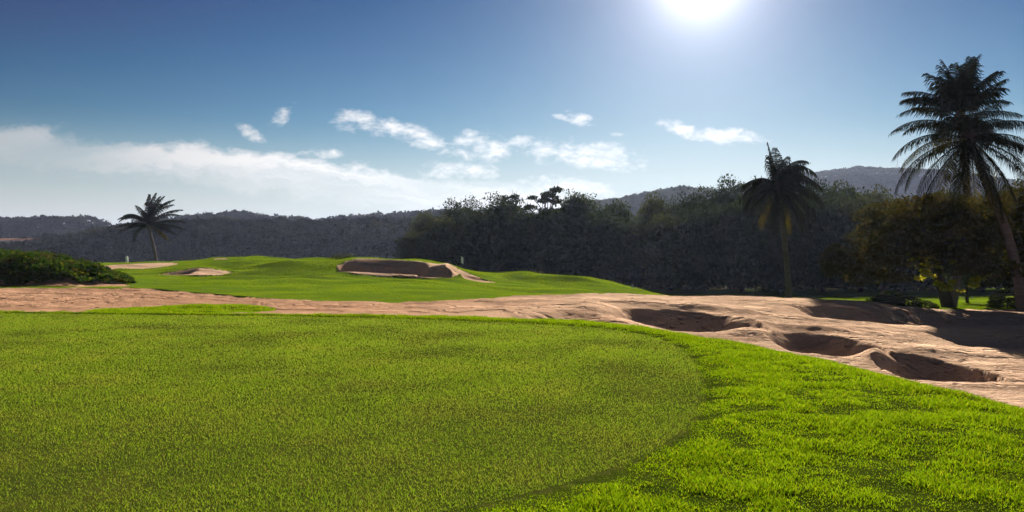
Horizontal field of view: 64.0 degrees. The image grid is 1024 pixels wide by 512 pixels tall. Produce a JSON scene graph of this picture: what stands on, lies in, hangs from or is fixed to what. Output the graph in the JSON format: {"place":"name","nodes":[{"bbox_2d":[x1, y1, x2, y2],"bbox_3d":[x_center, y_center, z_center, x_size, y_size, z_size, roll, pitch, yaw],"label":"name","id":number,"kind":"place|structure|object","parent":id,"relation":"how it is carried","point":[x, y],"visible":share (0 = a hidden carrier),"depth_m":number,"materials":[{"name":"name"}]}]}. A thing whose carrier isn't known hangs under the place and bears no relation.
{"place":"outdoors","nodes":[
{"label":"outdoors","id":0,"kind":"place"},
{"bbox_2d":[2,224,217,237],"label":"wooded hillside","id":1,"kind":"structure","parent":0,"point":[34,233],"depth_m":543.54,"materials":[{"name":"green plant"}]},
{"bbox_2d":[0,207,482,240],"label":"distant woods","id":2,"kind":"object","parent":1,"relation":"on","point":[15,224],"visible":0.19,"depth_m":560.36,"materials":[{"name":"green plant"}]},
{"bbox_2d":[48,229,539,267],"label":"wooded rise","id":3,"kind":"structure","parent":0,"point":[280,252],"depth_m":314.00,"materials":[{"name":"green plant"}]},
{"bbox_2d":[0,238,38,244],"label":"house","id":4,"kind":"structure","parent":3,"relation":"on","point":[5,240],"depth_m":337.23,"materials":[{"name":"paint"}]},
{"bbox_2d":[0,313,706,511],"bbox_3d":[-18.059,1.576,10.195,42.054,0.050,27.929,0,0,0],"label":"tee green","id":5,"kind":"object","parent":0,"point":[155,486],"visible":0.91,"depth_m":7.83,"materials":[{"name":"green plant"}]},
{"bbox_2d":[0,256,1015,309],"bbox_3d":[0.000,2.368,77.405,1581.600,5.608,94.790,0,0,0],"label":"fairway","id":6,"kind":"structure","parent":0,"point":[816,293],"depth_m":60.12,"materials":[{"name":"green plant"}]},
{"bbox_2d":[0,248,136,282],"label":"creeping plants","id":7,"kind":"object","parent":6,"relation":"on","point":[12,260],"visible":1,"depth_m":44.78,"materials":[{"name":"green plant"}]},
{"bbox_2d":[114,193,185,260],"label":"coconut palm","id":8,"kind":"object","parent":6,"relation":"on","point":[148,218],"visible":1,"depth_m":111.84,"materials":[{"name":"green plant"}]},
{"bbox_2d":[326,252,345,258],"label":"weeds","id":9,"kind":"object","parent":6,"relation":"on","point":[339,257],"visible":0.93,"depth_m":68.37,"materials":[{"name":"green plant"}]},
{"bbox_2d":[342,253,354,257],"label":"weeds","id":10,"kind":"object","parent":6,"relation":"on","point":[348,256],"visible":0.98,"depth_m":69.06,"materials":[{"name":"green plant"}]},
{"bbox_2d":[390,230,438,259],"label":"forest tree","id":11,"kind":"object","parent":6,"relation":"on","point":[418,248],"visible":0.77,"depth_m":120.88,"materials":[{"name":"green plant"}]},
{"bbox_2d":[416,215,474,268],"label":"forest tree","id":12,"kind":"object","parent":6,"relation":"on","point":[445,245],"visible":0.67,"depth_m":121.93,"materials":[{"name":"green plant"}]},
{"bbox_2d":[449,206,510,271],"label":"forest tree","id":13,"kind":"object","parent":6,"relation":"on","point":[477,252],"visible":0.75,"depth_m":121.93,"materials":[{"name":"green plant"}]},
{"bbox_2d":[588,215,659,287],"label":"forest tree","id":14,"kind":"object","parent":6,"relation":"on","point":[625,236],"visible":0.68,"depth_m":121.59,"materials":[{"name":"green plant"}]},
{"bbox_2d":[626,211,692,290],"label":"forest tree","id":15,"kind":"object","parent":6,"relation":"on","point":[656,271],"visible":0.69,"depth_m":116.39,"materials":[{"name":"green plant"}]},
{"bbox_2d":[653,196,754,291],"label":"forest tree","id":16,"kind":"object","parent":6,"relation":"on","point":[700,257],"visible":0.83,"depth_m":111.68,"materials":[{"name":"green plant"}]},
{"bbox_2d":[733,195,826,293],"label":"forest tree","id":17,"kind":"object","parent":6,"relation":"on","point":[795,238],"visible":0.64,"depth_m":108.83,"materials":[{"name":"green plant"}]},
{"bbox_2d":[739,142,825,297],"bbox_3d":[20.102,-2.602,60.967,6.554,11.941,5.122,0,0,0],"label":"coconut palm","id":18,"kind":"object","parent":6,"relation":"on","point":[784,176],"visible":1,"depth_m":60.53,"materials":[{"name":"green plant"}]},
{"bbox_2d":[791,189,865,291],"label":"forest tree","id":19,"kind":"object","parent":6,"relation":"on","point":[830,221],"visible":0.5,"depth_m":109.33,"materials":[{"name":"green plant"}]},
{"bbox_2d":[836,192,880,291],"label":"forest tree","id":20,"kind":"object","parent":6,"relation":"on","point":[857,204],"visible":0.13,"depth_m":110.25,"materials":[{"name":"green plant"}]},
{"bbox_2d":[840,217,936,291],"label":"forest tree","id":21,"kind":"object","parent":6,"relation":"on","point":[897,286],"visible":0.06,"depth_m":107.89,"materials":[{"name":"green plant"}]},
{"bbox_2d":[865,291,940,308],"bbox_3d":[18.956,2.284,40.529,3.342,1.085,3.216,0,0,0],"label":"bush","id":22,"kind":"object","parent":6,"relation":"on","point":[894,298],"visible":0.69,"depth_m":40.03,"materials":[{"name":"green plant"}]},
{"bbox_2d":[816,193,1023,307],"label":"broad leaf tree","id":23,"kind":"object","parent":6,"relation":"on","point":[940,250],"visible":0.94,"depth_m":41.14,"materials":[{"name":"green plant"}]},
{"bbox_2d":[905,229,968,289],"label":"forest tree","id":24,"kind":"object","parent":6,"relation":"on","point":[930,284],"visible":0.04,"depth_m":106.79,"materials":[{"name":"green plant"}]},
{"bbox_2d":[897,54,1023,306],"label":"coconut palm","id":25,"kind":"object","parent":6,"relation":"on","point":[959,92],"visible":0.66,"depth_m":45.53,"materials":[{"name":"green plant"}]},
{"bbox_2d":[927,189,998,302],"bbox_3d":[30.615,-0.605,55.415,6.650,8.221,6.966,0,0,-35],"label":"broad leaf tree","id":26,"kind":"object","parent":6,"relation":"on","point":[966,281],"visible":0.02,"depth_m":55.61,"materials":[{"name":"green plant"}]},
{"bbox_2d":[936,192,1013,291],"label":"forest tree","id":27,"kind":"object","parent":6,"relation":"on","point":[981,288],"visible":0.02,"depth_m":104.38,"materials":[{"name":"green plant"}]},
{"bbox_2d":[974,181,1023,295],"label":"broad leaf tree","id":28,"kind":"object","parent":6,"relation":"on","point":[1017,227],"visible":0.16,"depth_m":48.35,"materials":[{"name":"green plant"}]},
{"bbox_2d":[975,177,1023,196],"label":"forest tree","id":29,"kind":"object","parent":6,"relation":"on","point":[1013,182],"visible":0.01,"depth_m":118.73,"materials":[{"name":"green plant"}]},
{"bbox_2d":[978,192,1021,289],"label":"forest tree","id":30,"kind":"object","parent":6,"relation":"on","point":[1019,243],"visible":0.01,"depth_m":102.97,"materials":[{"name":"green plant"}]},
{"bbox_2d":[985,293,1015,308],"bbox_3d":[25.067,2.318,41.342,1.115,0.892,2.354,0,0,-33],"label":"bush","id":31,"kind":"object","parent":6,"relation":"on","point":[1002,300],"visible":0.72,"depth_m":41.53,"materials":[{"name":"green plant"}]},
{"bbox_2d":[0,258,1023,408],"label":"sand","id":32,"kind":"structure","parent":0,"point":[978,352],"depth_m":29.18,"materials":[{"name":"beige sand"}]},
{"bbox_2d":[0,276,28,283],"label":"weeds","id":33,"kind":"object","parent":32,"relation":"on","point":[14,280],"visible":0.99,"depth_m":42.50,"materials":[{"name":"green plant"}]},
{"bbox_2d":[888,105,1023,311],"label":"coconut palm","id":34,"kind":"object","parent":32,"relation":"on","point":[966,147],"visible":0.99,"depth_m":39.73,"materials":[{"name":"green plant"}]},
{"bbox_2d":[0,303,1023,511],"bbox_3d":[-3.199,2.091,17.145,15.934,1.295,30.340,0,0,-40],"label":"rough grass","id":35,"kind":"structure","parent":0,"point":[770,379],"depth_m":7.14,"materials":[{"name":"green plant"}]},
{"bbox_2d":[0,0,1023,225],"label":"sky","id":36,"kind":"structure","parent":0,"point":[313,109],"materials":[{"name":"blue"}]},
{"bbox_2d":[535,270,993,289],"bbox_3d":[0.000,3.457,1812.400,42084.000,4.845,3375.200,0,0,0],"label":"ground","id":37,"kind":"structure","parent":0,"point":[714,288],"depth_m":126.10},
{"bbox_2d":[0,216,435,262],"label":"woods","id":38,"kind":"object","parent":37,"relation":"on","point":[268,229],"visible":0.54,"depth_m":317.67,"materials":[{"name":"green plant"}]},
{"bbox_2d":[407,209,447,242],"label":"forest tree","id":39,"kind":"object","parent":37,"relation":"on","point":[421,224],"visible":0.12,"depth_m":132.71,"materials":[{"name":"green plant"}]},
{"bbox_2d":[436,192,484,267],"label":"forest tree","id":40,"kind":"object","parent":37,"relation":"on","point":[456,207],"visible":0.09,"depth_m":134.70,"materials":[{"name":"green plant"}]},
{"bbox_2d":[478,191,530,268],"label":"forest tree","id":41,"kind":"object","parent":37,"relation":"on","point":[496,202],"visible":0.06,"depth_m":137.06,"materials":[{"name":"green plant"}]},
{"bbox_2d":[497,192,526,216],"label":"open crowned tree","id":42,"kind":"object","parent":37,"relation":"on","point":[511,201],"visible":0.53,"depth_m":129.71,"materials":[{"name":"green plant"}]},
{"bbox_2d":[486,204,559,273],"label":"forest tree","id":43,"kind":"object","parent":37,"relation":"on","point":[518,252],"visible":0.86,"depth_m":121.92,"materials":[{"name":"green plant"}]},
{"bbox_2d":[519,185,564,267],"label":"open crowned tree","id":44,"kind":"object","parent":37,"relation":"on","point":[546,196],"visible":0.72,"depth_m":126.62,"materials":[{"name":"green plant"}]},
{"bbox_2d":[526,206,594,275],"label":"forest tree","id":45,"kind":"object","parent":37,"relation":"on","point":[563,263],"visible":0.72,"depth_m":123.39,"materials":[{"name":"green plant"}]},
{"bbox_2d":[554,188,601,229],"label":"forest tree","id":46,"kind":"object","parent":37,"relation":"on","point":[564,204],"visible":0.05,"depth_m":136.59,"materials":[{"name":"green plant"}]},
{"bbox_2d":[564,195,596,221],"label":"open crowned tree","id":47,"kind":"object","parent":37,"relation":"on","point":[574,208],"visible":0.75,"depth_m":131.42,"materials":[{"name":"green plant"}]},
{"bbox_2d":[559,206,628,282],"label":"forest tree","id":48,"kind":"object","parent":37,"relation":"on","point":[595,271],"visible":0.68,"depth_m":123.48,"materials":[{"name":"green plant"}]},
{"bbox_2d":[596,203,619,222],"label":"open crowned tree","id":49,"kind":"object","parent":37,"relation":"on","point":[613,207],"visible":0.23,"depth_m":133.33,"materials":[{"name":"green plant"}]},
{"bbox_2d":[598,198,633,278],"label":"forest tree","id":50,"kind":"object","parent":37,"relation":"on","point":[623,210],"visible":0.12,"depth_m":137.03,"materials":[{"name":"green plant"}]},
{"bbox_2d":[635,191,677,225],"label":"forest tree","id":51,"kind":"object","parent":37,"relation":"on","point":[649,212],"visible":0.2,"depth_m":133.01,"materials":[{"name":"green plant"}]},
{"bbox_2d":[661,184,715,219],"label":"forest tree","id":52,"kind":"object","parent":37,"relation":"on","point":[690,203],"visible":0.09,"depth_m":128.59,"materials":[{"name":"green plant"}]},
{"bbox_2d":[697,173,750,216],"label":"forest tree","id":53,"kind":"object","parent":37,"relation":"on","point":[726,196],"visible":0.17,"depth_m":126.37,"materials":[{"name":"green plant"}]},
{"bbox_2d":[796,176,840,210],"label":"forest tree","id":54,"kind":"object","parent":37,"relation":"on","point":[820,191],"visible":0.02,"depth_m":126.02,"materials":[{"name":"green plant"}]},
{"bbox_2d":[822,179,873,287],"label":"forest tree","id":55,"kind":"object","parent":37,"relation":"on","point":[847,190],"visible":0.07,"depth_m":127.34,"materials":[{"name":"green plant"}]},
{"bbox_2d":[854,184,904,207],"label":"forest tree","id":56,"kind":"object","parent":37,"relation":"on","point":[877,196],"visible":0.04,"depth_m":124.54,"materials":[{"name":"green plant"}]},
{"bbox_2d":[802,174,1001,198],"bbox_3d":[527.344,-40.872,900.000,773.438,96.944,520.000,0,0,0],"label":"hill","id":57,"kind":"structure","parent":0,"point":[888,185],"depth_m":788.40,"materials":[{"name":"green plant"}]},
{"bbox_2d":[732,165,1023,199],"bbox_3d":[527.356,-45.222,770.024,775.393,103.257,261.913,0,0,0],"label":"hill woods","id":58,"kind":"object","parent":57,"relation":"on","point":[843,172],"visible":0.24,"depth_m":797.20,"materials":[{"name":"green plant"}]},
{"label":"hill","id":59,"kind":"structure","parent":0,"visible":0},
{"bbox_2d":[532,185,895,228],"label":"hill woods","id":60,"kind":"object","parent":59,"relation":"on","point":[634,201],"visible":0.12,"depth_m":571.47,"materials":[{"name":"green plant"}]}
]}

